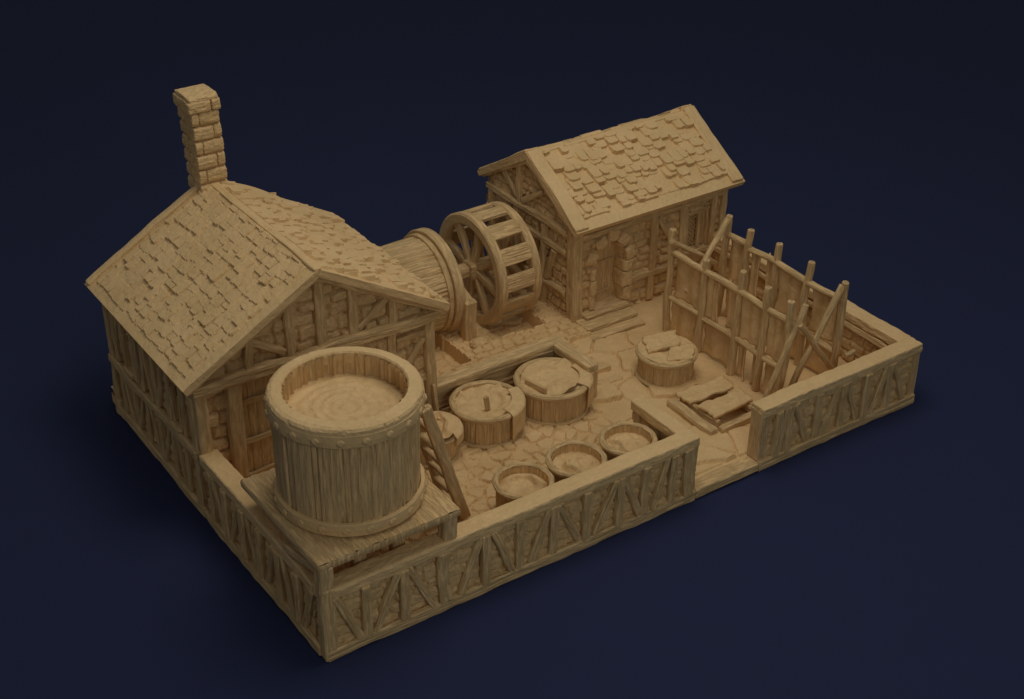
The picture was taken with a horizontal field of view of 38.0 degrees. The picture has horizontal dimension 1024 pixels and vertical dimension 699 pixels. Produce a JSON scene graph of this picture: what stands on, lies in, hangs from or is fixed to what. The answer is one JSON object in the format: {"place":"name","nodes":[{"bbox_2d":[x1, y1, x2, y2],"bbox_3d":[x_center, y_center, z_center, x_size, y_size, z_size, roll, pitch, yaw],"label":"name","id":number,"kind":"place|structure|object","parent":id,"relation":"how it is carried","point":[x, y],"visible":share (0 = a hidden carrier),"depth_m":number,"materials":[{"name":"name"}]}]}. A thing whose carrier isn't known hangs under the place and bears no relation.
{"place":"outdoors","nodes":[
{"label":"outdoors","id":0,"kind":"place"},
{"bbox_2d":[85,84,450,517],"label":"timber house","id":1,"kind":"structure","parent":0,"point":[220,297],"depth_m":39.95,"materials":[{"name":"stone"}]},
{"bbox_2d":[121,333,134,379],"bbox_3d":[-10.653,0.176,41.586,0.362,1.215,0.621,-19,37,-29],"label":"window","id":2,"kind":"structure","parent":1,"relation":"in","point":[128,368],"depth_m":41.65,"materials":[{"name":"brown wood"}]},
{"bbox_2d":[167,385,183,434],"bbox_3d":[-8.834,1.599,39.329,0.364,1.237,0.649,-19,37,-29],"label":"window","id":3,"kind":"structure","parent":1,"relation":"in","point":[177,425],"depth_m":39.37,"materials":[{"name":"brown wood"}]},
{"bbox_2d":[242,373,274,476],"bbox_3d":[-6.458,2.026,39.954,1.700,3.500,0.204,-19,37,-29],"label":"door","id":4,"kind":"structure","parent":1,"relation":"in","point":[260,452],"depth_m":39.71,"materials":[{"name":"brown wood"}]},
{"bbox_2d":[111,270,904,642],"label":"paving","id":5,"kind":"structure","parent":0,"point":[475,470],"depth_m":44.70,"materials":[{"name":"carved stone resin"}]},
{"bbox_2d":[240,468,460,595],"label":"tank platform","id":6,"kind":"structure","parent":5,"relation":"on","point":[321,556],"depth_m":34.93,"materials":[{"name":"brown wood"}]},
{"bbox_2d":[263,346,427,536],"bbox_3d":[-3.888,2.120,35.243,3.793,3.070,3.793,-19,37,-29],"label":"water tank","id":7,"kind":"object","parent":6,"relation":"on","point":[344,421],"visible":1,"depth_m":34.39,"materials":[{"name":"carved wood resin"},{"name":"carved resin"}]},
{"bbox_2d":[420,384,463,468],"bbox_3d":[-2.281,2.226,41.627,1.692,1.502,1.985,-19,37,-29],"label":"vat","id":8,"kind":"object","parent":5,"relation":"on","point":[451,427],"visible":0.41,"depth_m":41.38,"materials":[{"name":"wood"}]},
{"bbox_2d":[420,404,470,520],"bbox_3d":[-1.953,2.733,38.223,1.198,4.275,1.930,25,39,34],"label":"ladder","id":9,"kind":"object","parent":5,"relation":"on","point":[433,448],"visible":0.78,"depth_m":37.99,"materials":[{"name":"brown wood"}]},
{"bbox_2d":[380,201,541,332],"bbox_3d":[-2.177,-2.287,47.429,6.660,3.768,3.767,-19,37,-29],"label":"tanning drum","id":10,"kind":"object","parent":5,"relation":"on","point":[429,259],"visible":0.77,"depth_m":46.89,"materials":[{"name":"wood"}]},
{"bbox_2d":[460,287,476,340],"bbox_3d":[-2.234,-1.679,47.613,0.456,2.106,3.494,-19,37,-29],"label":"bearing post","id":11,"kind":"object","parent":5,"relation":"on","point":[468,330],"visible":0.44,"depth_m":46.41,"materials":[{"name":"brown wood"}]},
{"bbox_2d":[469,337,487,349],"bbox_3d":[-1.066,-0.208,46.532,0.514,0.356,0.588,16,35,23],"label":"boulder","id":12,"kind":"object","parent":5,"relation":"on","point":[475,343],"visible":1,"depth_m":46.38,"materials":[{"name":"stone"}]},
{"bbox_2d":[449,380,525,448],"bbox_3d":[-0.683,1.715,42.561,2.210,1.431,2.202,-19,37,-29],"label":"vat","id":13,"kind":"object","parent":5,"relation":"on","point":[489,414],"visible":0.96,"depth_m":42.08,"materials":[{"name":"wood"}]},
{"bbox_2d":[437,335,597,411],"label":"pen wall","id":14,"kind":"structure","parent":5,"relation":"on","point":[504,367],"depth_m":43.88,"materials":[{"name":"brown wood"}]},
{"bbox_2d":[492,462,554,507],"bbox_3d":[0.297,3.916,39.160,1.646,1.265,1.641,-19,37,-29],"label":"tub","id":15,"kind":"object","parent":5,"relation":"on","point":[513,481],"visible":0.61,"depth_m":39.00,"materials":[{"name":"wood"}]},
{"bbox_2d":[513,357,592,426],"bbox_3d":[1.205,1.165,43.689,2.357,1.230,2.271,-19,37,-29],"label":"vat","id":16,"kind":"object","parent":5,"relation":"on","point":[554,390],"visible":0.97,"depth_m":43.11,"materials":[{"name":"wood"}]},
{"bbox_2d":[545,440,607,482],"bbox_3d":[1.701,3.426,39.920,1.666,1.335,1.664,-19,37,-29],"label":"tub","id":17,"kind":"object","parent":5,"relation":"on","point":[565,459],"visible":0.47,"depth_m":39.84,"materials":[{"name":"wood"}]},
{"bbox_2d":[598,361,610,373],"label":"stone block","id":18,"kind":"structure","parent":5,"relation":"on","point":[605,366],"depth_m":45.58,"materials":[{"name":"stone"}]},
{"bbox_2d":[575,295,644,341],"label":"steps","id":19,"kind":"structure","parent":5,"relation":"on","point":[609,315],"depth_m":47.95,"materials":[{"name":"brown wood"}]},
{"bbox_2d":[597,374,622,384],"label":"stone block","id":20,"kind":"structure","parent":5,"relation":"on","point":[614,378],"depth_m":45.06,"materials":[{"name":"stone"}]},
{"bbox_2d":[477,104,744,322],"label":"stone cottage","id":21,"kind":"structure","parent":5,"relation":"on","point":[601,213],"depth_m":47.95,"materials":[{"name":"plastic"}]},
{"bbox_2d":[594,242,614,300],"bbox_3d":[2.882,-2.634,48.122,1.201,2.500,0.102,-19,37,-29],"label":"door","id":22,"kind":"structure","parent":21,"relation":"in","point":[605,263],"depth_m":48.33,"materials":[{"name":"brown wood"}]},
{"bbox_2d":[686,204,709,246],"bbox_3d":[6.076,-4.065,49.389,1.001,1.459,0.289,-19,37,-29],"label":"window","id":23,"kind":"structure","parent":21,"relation":"in","point":[702,215],"depth_m":49.38,"materials":[{"name":"brown wood"}]},
{"bbox_2d":[599,421,657,460],"bbox_3d":[3.138,2.965,40.625,1.601,1.415,1.616,-19,37,-29],"label":"tub","id":24,"kind":"object","parent":5,"relation":"on","point":[617,439],"visible":0.5,"depth_m":40.56,"materials":[{"name":"wood"}]},
{"bbox_2d":[631,396,688,440],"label":"yard wall","id":25,"kind":"structure","parent":5,"relation":"on","point":[660,423],"depth_m":40.69,"materials":[{"name":"stone"}]},
{"bbox_2d":[634,330,697,387],"bbox_3d":[4.685,0.303,45.239,1.905,1.156,1.910,-19,37,-29],"label":"covered barrel","id":26,"kind":"object","parent":5,"relation":"on","point":[666,359],"visible":1,"depth_m":44.78,"materials":[{"name":"wood"}]},
{"bbox_2d":[667,375,752,434],"bbox_3d":[6.005,1.658,43.728,2.110,0.532,2.077,-19,37,-29],"label":"trestle","id":27,"kind":"object","parent":5,"relation":"on","point":[704,416],"visible":0.94,"depth_m":43.54,"materials":[{"name":"brown wood"}]},
{"bbox_2d":[694,456,758,498],"bbox_3d":[5.836,3.535,41.376,2.322,0.332,0.531,-19,37,-29],"label":"door sill","id":28,"kind":"structure","parent":5,"relation":"on","point":[713,480],"depth_m":41.24,"materials":[{"name":"brown wood"}]},
{"bbox_2d":[662,228,834,397],"bbox_3d":[6.918,-1.114,45.219,3.108,3.679,5.756,-19,37,-29],"label":"drying rack","id":29,"kind":"object","parent":5,"relation":"on","point":[777,378],"visible":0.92,"depth_m":44.47,"materials":[{"name":"brown wood"}]},
{"bbox_2d":[670,302,696,342],"bbox_3d":[5.462,-0.839,46.994,0.146,1.295,1.537,-19,37,-29],"label":"stretched hide","id":30,"kind":"object","parent":29,"relation":"attached to","point":[683,323],"visible":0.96,"depth_m":47.02,"materials":[{"name":"leather"}]},
{"bbox_2d":[673,249,700,309],"bbox_3d":[5.495,-2.072,46.253,0.136,1.731,1.523,-19,37,-29],"label":"stretched hide","id":31,"kind":"object","parent":29,"relation":"hanging from","point":[689,278],"visible":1,"depth_m":46.26,"materials":[{"name":"leather"}]},
{"bbox_2d":[701,322,730,365],"bbox_3d":[6.368,-0.153,45.900,0.126,1.296,1.589,-19,37,-29],"label":"stretched hide","id":32,"kind":"object","parent":29,"relation":"hanging from","point":[716,343],"visible":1,"depth_m":45.94,"materials":[{"name":"leather"}]},
{"bbox_2d":[705,277,735,329],"bbox_3d":[6.399,-1.385,45.155,0.315,1.715,1.588,-25,40,-35],"label":"stretched hide","id":33,"kind":"object","parent":29,"relation":"hanging from","point":[711,312],"visible":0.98,"depth_m":45.25,"materials":[{"name":"leather"}]},
{"bbox_2d":[735,344,756,382],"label":"stretched hide","id":34,"kind":"object","parent":29,"relation":"attached to","point":[742,350],"visible":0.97,"depth_m":45.04,"materials":[{"name":"leather"}]},
{"bbox_2d":[739,297,761,347],"bbox_3d":[7.146,-0.790,44.202,0.152,1.723,1.124,-19,37,-29],"label":"stretched hide","id":35,"kind":"object","parent":29,"relation":"hanging from","point":[751,319],"visible":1,"depth_m":44.20,"materials":[{"name":"leather"}]},
{"bbox_2d":[759,364,774,393],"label":"stretched hide","id":36,"kind":"object","parent":29,"relation":"hanging from","point":[769,369],"visible":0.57,"depth_m":44.30,"materials":[{"name":"leather"}]},
{"bbox_2d":[764,315,784,361],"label":"stretched hide","id":37,"kind":"object","parent":29,"relation":"hanging from","point":[775,337],"visible":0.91,"depth_m":43.50,"materials":[{"name":"leather"}]},
{"bbox_2d":[684,214,855,385],"bbox_3d":[7.639,-1.278,45.462,2.426,3.706,5.765,-19,37,-29],"label":"drying rack","id":38,"kind":"object","parent":5,"relation":"on","point":[840,295],"visible":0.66,"depth_m":45.17,"materials":[{"name":"brown wood"}]},
{"bbox_2d":[722,287,728,314],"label":"stretched hide","id":39,"kind":"object","parent":38,"relation":"hanging from","point":[725,312],"visible":0.13,"depth_m":48.21,"materials":[{"name":"leather"}]},
{"bbox_2d":[727,240,743,285],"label":"stretched hide","id":40,"kind":"object","parent":38,"relation":"hanging from","point":[735,261],"visible":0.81,"depth_m":47.20,"materials":[{"name":"leather"}]},
{"bbox_2d":[747,246,772,301],"bbox_3d":[7.799,-2.225,46.475,1.147,1.766,0.309,28,41,37],"label":"stretched hide","id":41,"kind":"object","parent":38,"relation":"hanging from","point":[754,273],"visible":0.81,"depth_m":46.49,"materials":[{"name":"leather"}]},
{"bbox_2d":[774,268,802,320],"bbox_3d":[8.531,-1.657,45.562,0.158,1.827,1.435,-19,37,-29],"label":"stretched hide","id":42,"kind":"object","parent":38,"relation":"hanging from","point":[790,287],"visible":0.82,"depth_m":45.55,"materials":[{"name":"leather"}]},
{"bbox_2d":[790,333,797,357],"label":"stretched hide","id":43,"kind":"object","parent":38,"relation":"attached to","point":[792,351],"visible":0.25,"depth_m":46.13,"materials":[{"name":"leather"}]},
{"bbox_2d":[804,339,830,373],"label":"stretched hide","id":44,"kind":"object","parent":38,"relation":"hanging from","point":[816,363],"visible":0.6,"depth_m":45.43,"materials":[{"name":"leather"}]},
{"bbox_2d":[807,290,838,342],"bbox_3d":[9.331,-1.026,44.556,0.150,1.800,1.456,-19,37,-29],"label":"stretched hide","id":45,"kind":"object","parent":38,"relation":"hanging from","point":[821,302],"visible":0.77,"depth_m":44.56,"materials":[{"name":"leather"}]},
{"bbox_2d":[0,0,1023,698],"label":"ground","id":46,"kind":"structure","parent":0,"point":[874,150],"depth_m":50.35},
{"bbox_2d":[199,449,320,655],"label":"yard wall","id":47,"kind":"structure","parent":46,"relation":"on","point":[249,526],"depth_m":36.94,"materials":[{"name":"wood"}]},
{"bbox_2d":[312,429,699,661],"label":"yard wall","id":48,"kind":"structure","parent":46,"relation":"on","point":[359,604],"depth_m":37.05,"materials":[{"name":"wood"}]},
{"bbox_2d":[711,231,910,362],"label":"yard wall","id":49,"kind":"structure","parent":46,"relation":"on","point":[865,332],"depth_m":45.59,"materials":[{"name":"stone"}]},
{"bbox_2d":[747,337,922,470],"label":"yard wall","id":50,"kind":"structure","parent":46,"relation":"on","point":[805,414],"depth_m":42.63,"materials":[{"name":"wood"}]}
]}

